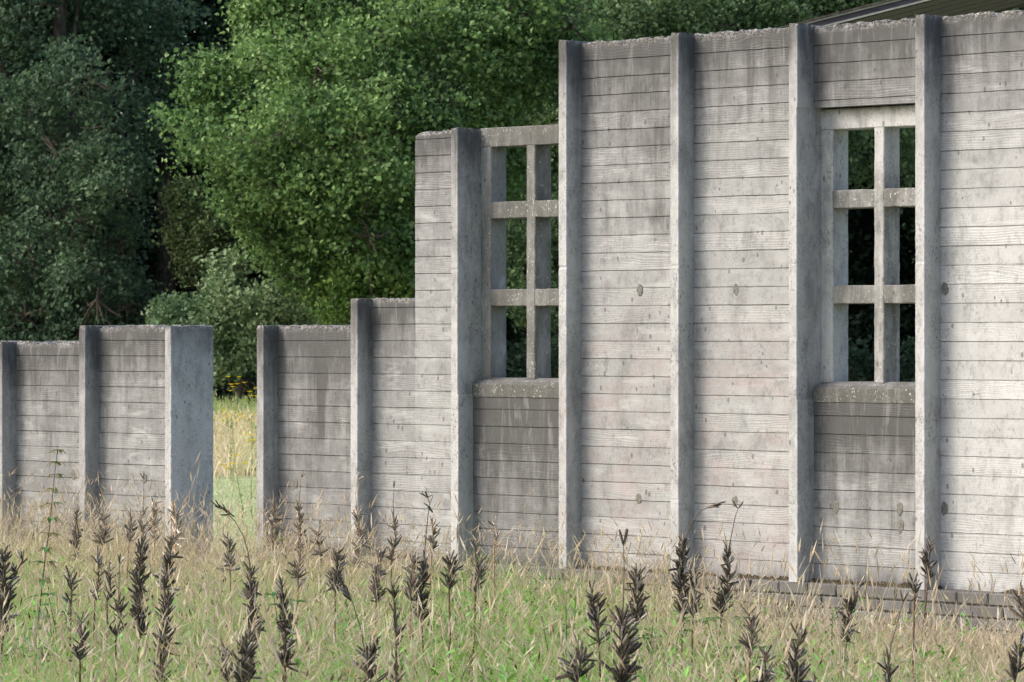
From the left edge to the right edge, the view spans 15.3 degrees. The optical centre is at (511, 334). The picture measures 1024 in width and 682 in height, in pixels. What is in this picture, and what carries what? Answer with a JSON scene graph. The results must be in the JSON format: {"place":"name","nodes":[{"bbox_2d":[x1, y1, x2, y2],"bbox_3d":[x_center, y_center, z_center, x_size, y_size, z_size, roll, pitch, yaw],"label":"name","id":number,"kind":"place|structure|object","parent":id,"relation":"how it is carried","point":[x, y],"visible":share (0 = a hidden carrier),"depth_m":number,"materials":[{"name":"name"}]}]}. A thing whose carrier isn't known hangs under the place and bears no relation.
{"place":"outdoors","nodes":[
{"label":"outdoors","id":0,"kind":"place"},
{"bbox_2d":[3,626,57,677],"bbox_3d":[-2.261,1.553,17.640,0.285,0.394,0.284,0,0,-45],"label":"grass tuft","id":1,"kind":"object","parent":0,"point":[23,655],"visible":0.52,"depth_m":17.68,"materials":[{"name":"green plant"}]},
{"bbox_2d":[213,409,244,483],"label":"ragwort","id":2,"kind":"object","parent":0,"point":[230,426],"visible":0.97,"depth_m":43.21,"materials":[{"name":"green plant"}]},
{"bbox_2d":[211,471,256,555],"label":"mown path","id":3,"kind":"structure","parent":0,"point":[229,499],"depth_m":38.34,"materials":[{"name":"plant"}]},
{"bbox_2d":[213,390,256,478],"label":"tall grass","id":4,"kind":"structure","parent":0,"point":[221,439],"depth_m":48.10,"materials":[{"name":"beige plant"}]},
{"bbox_2d":[264,591,309,676],"bbox_3d":[-0.991,1.447,16.846,0.215,0.607,0.382,0,0,-26],"label":"lupin plant","id":5,"kind":"object","parent":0,"point":[274,593],"visible":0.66,"depth_m":16.87,"materials":[{"name":"green plant"}]},
{"bbox_2d":[442,556,495,601],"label":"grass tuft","id":6,"kind":"object","parent":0,"point":[460,580],"visible":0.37,"depth_m":22.19,"materials":[{"name":"green plant"}]},
{"bbox_2d":[213,410,973,655],"bbox_3d":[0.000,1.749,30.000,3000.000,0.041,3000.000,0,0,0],"label":"ground","id":7,"kind":"structure","parent":0,"point":[255,470],"depth_m":48.37,"materials":[{"name":"green plant"}]},
{"bbox_2d":[0,545,19,679],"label":"lupin","id":8,"kind":"object","parent":7,"relation":"on","point":[4,568],"visible":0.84,"depth_m":17.62,"materials":[{"name":"brown plant"}]},
{"bbox_2d":[0,549,27,664],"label":"lupin","id":9,"kind":"object","parent":7,"relation":"on","point":[15,568],"visible":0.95,"depth_m":17.66,"materials":[{"name":"brown plant"}]},
{"bbox_2d":[19,448,66,661],"bbox_3d":[-2.339,1.152,18.907,0.198,1.196,0.208,0,0,-42],"label":"nettle","id":10,"kind":"object","parent":7,"relation":"on","point":[43,580],"visible":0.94,"depth_m":18.89,"materials":[{"name":"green plant"}]},
{"bbox_2d":[30,592,86,651],"bbox_3d":[-2.229,1.517,18.942,0.260,0.467,0.372,0,0,-37],"label":"weed plant","id":11,"kind":"object","parent":7,"relation":"on","point":[73,621],"visible":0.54,"depth_m":18.93,"materials":[{"name":"green plant"}]},
{"bbox_2d":[62,565,83,661],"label":"lupin","id":12,"kind":"object","parent":7,"relation":"on","point":[70,582],"visible":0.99,"depth_m":17.66,"materials":[{"name":"brown plant"}]},
{"bbox_2d":[69,504,84,587],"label":"lupin","id":13,"kind":"object","parent":7,"relation":"on","point":[75,537],"visible":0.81,"depth_m":22.65,"materials":[{"name":"brown plant"}]},
{"bbox_2d":[0,0,154,338],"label":"forest tree","id":14,"kind":"object","parent":7,"relation":"on","point":[80,93],"visible":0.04,"depth_m":87.07,"materials":[{"name":"green plant"}]},
{"bbox_2d":[70,611,89,681],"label":"lupin","id":15,"kind":"object","parent":7,"relation":"on","point":[80,655],"visible":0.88,"depth_m":15.36,"materials":[{"name":"brown plant"}]},
{"bbox_2d":[89,545,106,672],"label":"lupin","id":16,"kind":"object","parent":7,"relation":"on","point":[97,560],"visible":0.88,"depth_m":18.64,"materials":[{"name":"brown plant"}]},
{"bbox_2d":[92,507,113,598],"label":"lupin","id":17,"kind":"object","parent":7,"relation":"on","point":[103,533],"visible":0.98,"depth_m":21.72,"materials":[{"name":"brown plant"}]},
{"bbox_2d":[0,324,213,567],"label":"concrete wall","id":18,"kind":"structure","parent":7,"relation":"on","point":[112,404],"depth_m":26.59,"materials":[{"name":"concrete"}]},
{"bbox_2d":[0,0,214,341],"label":"oak tree","id":19,"kind":"object","parent":7,"relation":"on","point":[50,200],"visible":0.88,"depth_m":74.34,"materials":[{"name":"green plant"}]},
{"bbox_2d":[103,562,118,654],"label":"lupin","id":20,"kind":"object","parent":7,"relation":"on","point":[109,575],"visible":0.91,"depth_m":18.31,"materials":[{"name":"brown plant"}]},
{"bbox_2d":[107,554,128,680],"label":"lupin","id":21,"kind":"object","parent":7,"relation":"on","point":[120,608],"visible":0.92,"depth_m":16.20,"materials":[{"name":"brown plant"}]},
{"bbox_2d":[123,506,138,601],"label":"lupin","id":22,"kind":"object","parent":7,"relation":"on","point":[129,534],"visible":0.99,"depth_m":21.67,"materials":[{"name":"brown plant"}]},
{"bbox_2d":[127,531,151,669],"bbox_3d":[-1.708,1.326,17.470,0.122,0.848,0.115,0,0,-40],"label":"lupin","id":23,"kind":"object","parent":7,"relation":"on","point":[137,574],"visible":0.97,"depth_m":17.46,"materials":[{"name":"brown plant"}]},
{"bbox_2d":[134,471,152,598],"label":"lupin","id":24,"kind":"object","parent":7,"relation":"on","point":[141,524],"visible":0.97,"depth_m":21.97,"materials":[{"name":"plant"}]},
{"bbox_2d":[148,497,162,591],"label":"lupin","id":25,"kind":"object","parent":7,"relation":"on","point":[155,514],"visible":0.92,"depth_m":23.04,"materials":[{"name":"brown plant"}]},
{"bbox_2d":[148,584,179,681],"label":"lupin","id":26,"kind":"object","parent":7,"relation":"on","point":[166,600],"visible":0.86,"depth_m":16.09,"materials":[{"name":"brown plant"}]},
{"bbox_2d":[153,533,182,658],"bbox_3d":[-1.670,1.354,18.378,0.154,0.792,0.095,0,0,34],"label":"lupin","id":27,"kind":"object","parent":7,"relation":"on","point":[167,558],"visible":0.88,"depth_m":18.37,"materials":[{"name":"brown plant"}]},
{"bbox_2d":[10,0,336,408],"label":"forest tree","id":28,"kind":"object","parent":7,"relation":"on","point":[157,261],"visible":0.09,"depth_m":88.78,"materials":[{"name":"green plant"}]},
{"bbox_2d":[166,498,184,591],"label":"lupin","id":29,"kind":"object","parent":7,"relation":"on","point":[173,512],"visible":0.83,"depth_m":22.49,"materials":[{"name":"plant"}]},
{"bbox_2d":[151,174,260,320],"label":"tree","id":30,"kind":"object","parent":7,"relation":"on","point":[204,241],"visible":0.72,"depth_m":72.79,"materials":[{"name":"green plant"}]},
{"bbox_2d":[181,554,255,567],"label":"kerb","id":31,"kind":"structure","parent":7,"relation":"on","point":[219,557],"depth_m":25.64,"materials":[{"name":"concrete"}]},
{"bbox_2d":[218,638,232,681],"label":"lupin","id":32,"kind":"object","parent":7,"relation":"on","point":[225,672],"visible":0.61,"depth_m":15.02,"materials":[{"name":"brown plant"}]},
{"bbox_2d":[216,531,240,620],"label":"lupin","id":33,"kind":"object","parent":7,"relation":"on","point":[228,543],"visible":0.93,"depth_m":20.09,"materials":[{"name":"brown plant"}]},
{"bbox_2d":[198,645,270,679],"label":"lupin plant","id":34,"kind":"object","parent":7,"relation":"on","point":[220,660],"visible":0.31,"depth_m":17.08,"materials":[{"name":"green plant"}]},
{"bbox_2d":[210,500,265,679],"bbox_3d":[-1.255,1.253,17.459,0.264,0.996,0.127,0,0,0],"label":"lupin","id":35,"kind":"object","parent":7,"relation":"on","point":[249,591],"visible":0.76,"depth_m":17.46,"materials":[{"name":"brown plant"}]},
{"bbox_2d":[222,434,256,513],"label":"ragwort","id":36,"kind":"object","parent":7,"relation":"on","point":[241,494],"visible":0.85,"depth_m":35.43,"materials":[{"name":"green plant"}]},
{"bbox_2d":[141,243,340,405],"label":"shrub","id":37,"kind":"object","parent":7,"relation":"on","point":[248,315],"visible":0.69,"depth_m":69.65,"materials":[{"name":"green plant"}]},
{"bbox_2d":[226,376,256,457],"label":"ragwort","id":38,"kind":"object","parent":7,"relation":"on","point":[237,410],"visible":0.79,"depth_m":48.47,"materials":[{"name":"yellow plant"}]},
{"bbox_2d":[227,631,261,681],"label":"lupin","id":39,"kind":"object","parent":7,"relation":"on","point":[246,657],"visible":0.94,"depth_m":14.99,"materials":[{"name":"plant"}]},
{"bbox_2d":[234,376,256,476],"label":"ragwort","id":40,"kind":"object","parent":7,"relation":"on","point":[254,387],"visible":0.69,"depth_m":46.42,"materials":[{"name":"green plant"}]},
{"bbox_2d":[240,538,286,584],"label":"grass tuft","id":41,"kind":"object","parent":7,"relation":"on","point":[277,539],"visible":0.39,"depth_m":23.64,"materials":[{"name":"green plant"}]},
{"bbox_2d":[264,497,285,588],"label":"lupin","id":42,"kind":"object","parent":7,"relation":"on","point":[274,528],"visible":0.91,"depth_m":22.70,"materials":[{"name":"brown plant"}]},
{"bbox_2d":[273,575,301,681],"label":"lupin","id":43,"kind":"object","parent":7,"relation":"on","point":[283,623],"visible":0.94,"depth_m":15.69,"materials":[{"name":"brown plant"}]},
{"bbox_2d":[266,554,314,591],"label":"grass tuft","id":44,"kind":"object","parent":7,"relation":"on","point":[289,568],"visible":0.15,"depth_m":23.00,"materials":[{"name":"beige plant"}]},
{"bbox_2d":[285,548,307,652],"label":"lupin","id":45,"kind":"object","parent":7,"relation":"on","point":[296,574],"visible":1,"depth_m":18.52,"materials":[{"name":"brown plant"}]},
{"bbox_2d":[176,0,420,400],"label":"forest tree","id":46,"kind":"object","parent":7,"relation":"on","point":[251,274],"depth_m":89.85,"materials":[{"name":"green plant"}]},
{"bbox_2d":[291,469,307,587],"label":"lupin","id":47,"kind":"object","parent":7,"relation":"on","point":[298,508],"visible":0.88,"depth_m":22.37,"materials":[{"name":"brown plant"}]},
{"bbox_2d":[309,519,330,612],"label":"lupin","id":48,"kind":"object","parent":7,"relation":"on","point":[320,551],"visible":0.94,"depth_m":21.38,"materials":[{"name":"brown plant"}]},
{"bbox_2d":[324,546,347,666],"bbox_3d":[-0.857,1.388,18.430,0.112,0.724,0.105,0,0,35],"label":"lupin","id":49,"kind":"object","parent":7,"relation":"on","point":[333,578],"visible":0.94,"depth_m":18.42,"materials":[{"name":"brown plant"}]},
{"bbox_2d":[330,599,374,655],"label":"grass tuft","id":50,"kind":"object","parent":7,"relation":"on","point":[345,601],"visible":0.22,"depth_m":19.44,"materials":[{"name":"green plant"}]},
{"bbox_2d":[344,669,361,681],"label":"wort","id":51,"kind":"object","parent":7,"relation":"on","point":[352,676],"visible":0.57,"depth_m":16.45,"materials":[{"name":"green plant"}]},
{"bbox_2d":[295,244,414,324],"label":"shrub","id":52,"kind":"object","parent":7,"relation":"on","point":[345,290],"visible":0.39,"depth_m":67.63,"materials":[{"name":"green plant"}]},
{"bbox_2d":[346,472,371,599],"bbox_3d":[-0.863,1.265,21.549,0.139,0.971,0.113,0,0,-26],"label":"lupin","id":53,"kind":"object","parent":7,"relation":"on","point":[357,517],"visible":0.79,"depth_m":21.54,"materials":[{"name":"brown plant"}]},
{"bbox_2d":[336,571,388,681],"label":"lupin","id":54,"kind":"object","parent":7,"relation":"on","point":[367,656],"visible":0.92,"depth_m":15.01,"materials":[{"name":"brown plant"}]},
{"bbox_2d":[132,0,622,324],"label":"poplar tree","id":55,"kind":"object","parent":7,"relation":"on","point":[369,97],"visible":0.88,"depth_m":67.10,"materials":[{"name":"green plant"}]},
{"bbox_2d":[368,544,386,639],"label":"lupin","id":56,"kind":"object","parent":7,"relation":"on","point":[372,586],"visible":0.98,"depth_m":18.67,"materials":[{"name":"brown plant"}]},
{"bbox_2d":[384,480,401,609],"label":"lupin","id":57,"kind":"object","parent":7,"relation":"on","point":[396,541],"visible":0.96,"depth_m":21.43,"materials":[{"name":"brown plant"}]},
{"bbox_2d":[385,575,405,681],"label":"lupin","id":58,"kind":"object","parent":7,"relation":"on","point":[393,592],"visible":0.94,"depth_m":15.60,"materials":[{"name":"brown plant"}]},
{"bbox_2d":[400,550,421,669],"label":"lupin","id":59,"kind":"object","parent":7,"relation":"on","point":[412,582],"visible":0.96,"depth_m":18.39,"materials":[{"name":"brown plant"}]},
{"bbox_2d":[411,491,432,667],"bbox_3d":[-0.437,1.253,18.400,0.117,0.994,0.126,0,0,0],"label":"lupin","id":60,"kind":"object","parent":7,"relation":"on","point":[423,573],"visible":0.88,"depth_m":18.39,"materials":[{"name":"plant"}]},
{"bbox_2d":[423,516,440,618],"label":"lupin","id":61,"kind":"object","parent":7,"relation":"on","point":[431,539],"visible":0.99,"depth_m":21.15,"materials":[{"name":"brown plant"}]},
{"bbox_2d":[396,586,489,662],"bbox_3d":[-0.382,1.519,19.520,0.609,0.465,0.476,0,0,0],"label":"grass tuft","id":62,"kind":"object","parent":7,"relation":"on","point":[465,632],"visible":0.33,"depth_m":19.55,"materials":[{"name":"green plant"}]},
{"bbox_2d":[439,550,463,657],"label":"lupin","id":63,"kind":"object","parent":7,"relation":"on","point":[448,564],"visible":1,"depth_m":18.24,"materials":[{"name":"brown plant"}]},
{"bbox_2d":[3,328,914,407],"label":"hedge","id":64,"kind":"object","parent":7,"relation":"on","point":[859,362],"visible":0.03,"depth_m":76.65,"materials":[{"name":"green plant"}]},
{"bbox_2d":[449,645,489,680],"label":"wort","id":65,"kind":"object","parent":7,"relation":"on","point":[470,662],"visible":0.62,"depth_m":16.87,"materials":[{"name":"green plant"}]},
{"bbox_2d":[467,553,487,659],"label":"lupin","id":66,"kind":"object","parent":7,"relation":"on","point":[479,569],"visible":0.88,"depth_m":18.23,"materials":[{"name":"brown plant"}]},
{"bbox_2d":[486,514,500,628],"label":"lupin","id":67,"kind":"object","parent":7,"relation":"on","point":[493,534],"visible":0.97,"depth_m":20.58,"materials":[{"name":"brown plant"}]},
{"bbox_2d":[0,504,1019,681],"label":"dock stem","id":68,"kind":"object","parent":7,"relation":"on","point":[332,677],"visible":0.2,"depth_m":18.95,"materials":[{"name":"plant"}]},
{"bbox_2d":[0,527,1023,681],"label":"green grass","id":69,"kind":"structure","parent":7,"relation":"on","point":[262,632],"depth_m":19.48,"materials":[{"name":"green plant"}]},
{"bbox_2d":[0,451,1023,681],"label":"seed grass","id":70,"kind":"structure","parent":7,"relation":"on","point":[984,642],"depth_m":18.64,"materials":[{"name":"beige plant"}]},
{"bbox_2d":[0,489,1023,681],"bbox_3d":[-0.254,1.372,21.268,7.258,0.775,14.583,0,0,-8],"label":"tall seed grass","id":71,"kind":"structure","parent":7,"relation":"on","point":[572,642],"depth_m":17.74,"materials":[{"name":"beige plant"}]},
{"bbox_2d":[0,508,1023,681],"bbox_3d":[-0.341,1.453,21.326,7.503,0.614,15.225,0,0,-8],"label":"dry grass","id":72,"kind":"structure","parent":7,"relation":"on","point":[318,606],"depth_m":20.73,"materials":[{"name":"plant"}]},
{"bbox_2d":[371,0,664,377],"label":"forest tree","id":73,"kind":"object","parent":7,"relation":"on","point":[513,337],"visible":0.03,"depth_m":85.46,"materials":[{"name":"green plant"}]},
{"bbox_2d":[540,596,585,673],"bbox_3d":[0.236,1.490,18.253,0.258,0.521,0.187,0,0,-25],"label":"thistle","id":74,"kind":"object","parent":7,"relation":"on","point":[567,627],"visible":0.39,"depth_m":18.27,"materials":[{"name":"green plant"}]},
{"bbox_2d":[555,632,597,681],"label":"lupin","id":75,"kind":"object","parent":7,"relation":"on","point":[581,658],"visible":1,"depth_m":14.56,"materials":[{"name":"plant"}]},
{"bbox_2d":[585,579,612,680],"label":"lupin","id":76,"kind":"object","parent":7,"relation":"on","point":[593,613],"visible":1,"depth_m":15.89,"materials":[{"name":"brown plant"}]},
{"bbox_2d":[599,528,642,681],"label":"lupin","id":77,"kind":"object","parent":7,"relation":"on","point":[626,648],"visible":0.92,"depth_m":14.78,"materials":[{"name":"brown plant"}]},
{"bbox_2d":[624,560,649,681],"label":"lupin","id":78,"kind":"object","parent":7,"relation":"on","point":[635,579],"visible":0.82,"depth_m":17.14,"materials":[{"name":"brown plant"}]},
{"bbox_2d":[256,10,1023,649],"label":"concrete wall","id":79,"kind":"structure","parent":7,"relation":"on","point":[704,296],"depth_m":22.74,"materials":[{"name":"concrete"}]},
{"bbox_2d":[480,124,558,378],"bbox_3d":[0.168,-0.520,23.941,0.884,1.592,0.155,0,0,44],"label":"window frame","id":80,"kind":"structure","parent":79,"relation":"in","point":[539,208],"depth_m":23.96,"materials":[{"name":"concrete"}]},
{"bbox_2d":[821,104,915,382],"bbox_3d":[2.175,-0.523,22.009,0.876,1.598,0.155,0,0,44],"label":"window frame","id":81,"kind":"structure","parent":79,"relation":"in","point":[887,197],"depth_m":22.04,"materials":[{"name":"concrete"}]},
{"bbox_2d":[615,637,667,679],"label":"lupin plant","id":82,"kind":"object","parent":7,"relation":"on","point":[648,639],"visible":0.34,"depth_m":17.66,"materials":[{"name":"green plant"}]},
{"bbox_2d":[629,620,663,681],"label":"grass tuft","id":83,"kind":"object","parent":7,"relation":"on","point":[650,643],"visible":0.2,"depth_m":18.45,"materials":[{"name":"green plant"}]},
{"bbox_2d":[273,548,1023,593],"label":"footing","id":84,"kind":"object","parent":7,"relation":"on","point":[883,584],"visible":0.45,"depth_m":22.33,"materials":[{"name":"grey concrete"}]},
{"bbox_2d":[637,610,703,666],"bbox_3d":[0.754,1.547,18.470,0.371,0.408,0.268,0,0,0],"label":"lupin plant","id":85,"kind":"object","parent":7,"relation":"on","point":[685,629],"visible":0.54,"depth_m":18.49,"materials":[{"name":"green plant"}]},
{"bbox_2d":[685,570,703,680],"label":"lupin","id":86,"kind":"object","parent":7,"relation":"on","point":[691,610],"visible":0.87,"depth_m":17.10,"materials":[{"name":"brown plant"}]},
{"bbox_2d":[668,501,725,680],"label":"lupin","id":87,"kind":"object","parent":7,"relation":"on","point":[680,576],"visible":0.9,"depth_m":18.07,"materials":[{"name":"brown plant"}]},
{"bbox_2d":[556,0,874,367],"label":"forest tree","id":88,"kind":"object","parent":7,"relation":"on","point":[856,333],"depth_m":88.90,"materials":[{"name":"green plant"}]},
{"bbox_2d":[685,616,751,664],"bbox_3d":[0.983,1.548,18.204,0.354,0.406,0.314,0,0,0],"label":"lupin plant","id":89,"kind":"object","parent":7,"relation":"on","point":[712,619],"visible":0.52,"depth_m":18.21,"materials":[{"name":"green plant"}]},
{"bbox_2d":[711,501,743,667],"bbox_3d":[1.014,1.267,17.979,0.147,0.967,0.107,0,0,-14],"label":"lupin","id":90,"kind":"object","parent":7,"relation":"on","point":[726,591],"visible":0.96,"depth_m":17.97,"materials":[{"name":"brown plant"}]},
{"bbox_2d":[715,646,765,676],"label":"lupin plant","id":91,"kind":"object","parent":7,"relation":"on","point":[756,647],"visible":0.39,"depth_m":17.26,"materials":[{"name":"green plant"}]},
{"bbox_2d":[737,604,761,681],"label":"lupin","id":92,"kind":"object","parent":7,"relation":"on","point":[751,626],"visible":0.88,"depth_m":15.67,"materials":[{"name":"brown plant"}]},
{"bbox_2d":[479,0,1023,341],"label":"maple tree","id":93,"kind":"object","parent":7,"relation":"on","point":[634,19],"visible":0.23,"depth_m":72.67,"materials":[{"name":"green plant"}]},
{"bbox_2d":[753,644,775,681],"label":"lupin","id":94,"kind":"object","parent":7,"relation":"on","point":[766,675],"visible":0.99,"depth_m":14.51,"materials":[{"name":"plant"}]},
{"bbox_2d":[781,621,814,681],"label":"lupin","id":95,"kind":"object","parent":7,"relation":"on","point":[794,663],"visible":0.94,"depth_m":14.99,"materials":[{"name":"brown plant"}]},
{"bbox_2d":[827,608,858,681],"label":"ragwort","id":96,"kind":"object","parent":7,"relation":"on","point":[846,660],"visible":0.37,"depth_m":17.67,"materials":[{"name":"green plant"}]},
{"bbox_2d":[838,575,865,675],"bbox_3d":[1.542,1.421,17.270,0.128,0.660,0.108,0,0,-22],"label":"lupin","id":97,"kind":"object","parent":7,"relation":"on","point":[850,605],"visible":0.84,"depth_m":17.26,"materials":[{"name":"brown plant"}]},
{"bbox_2d":[838,0,915,380],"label":"forest tree","id":98,"kind":"object","parent":7,"relation":"on","point":[863,273],"visible":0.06,"depth_m":90.20,"materials":[{"name":"green plant"}]},
{"bbox_2d":[877,590,908,681],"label":"lupin","id":99,"kind":"object","parent":7,"relation":"on","point":[887,667],"visible":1,"depth_m":14.41,"materials":[{"name":"brown plant"}]},
{"bbox_2d":[780,0,1023,27],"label":"shelter","id":100,"kind":"object","parent":7,"relation":"on","point":[890,10],"visible":0.16,"depth_m":34.56,"materials":[{"name":"grey metal"}]},
{"bbox_2d":[906,572,922,681],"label":"lupin","id":101,"kind":"object","parent":7,"relation":"on","point":[914,589],"visible":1,"depth_m":16.56,"materials":[{"name":"brown plant"}]},
{"bbox_2d":[918,534,936,669],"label":"lupin","id":102,"kind":"object","parent":7,"relation":"on","point":[925,560],"visible":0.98,"depth_m":18.26,"materials":[{"name":"brown plant"}]},
{"bbox_2d":[862,6,1023,380],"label":"forest tree","id":103,"kind":"object","parent":7,"relation":"on","point":[908,215],"visible":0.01,"depth_m":89.16,"materials":[{"name":"green plant"}]},
{"bbox_2d":[997,632,1023,681],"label":"lupin","id":104,"kind":"object","parent":7,"relation":"on","point":[1017,653],"visible":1,"depth_m":14.62,"materials":[{"name":"plant"}]},
{"bbox_2d":[1007,582,1023,619],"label":"lupin","id":105,"kind":"object","parent":7,"relation":"on","point":[1020,613],"visible":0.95,"depth_m":15.78,"materials":[{"name":"brown plant"}]}
]}

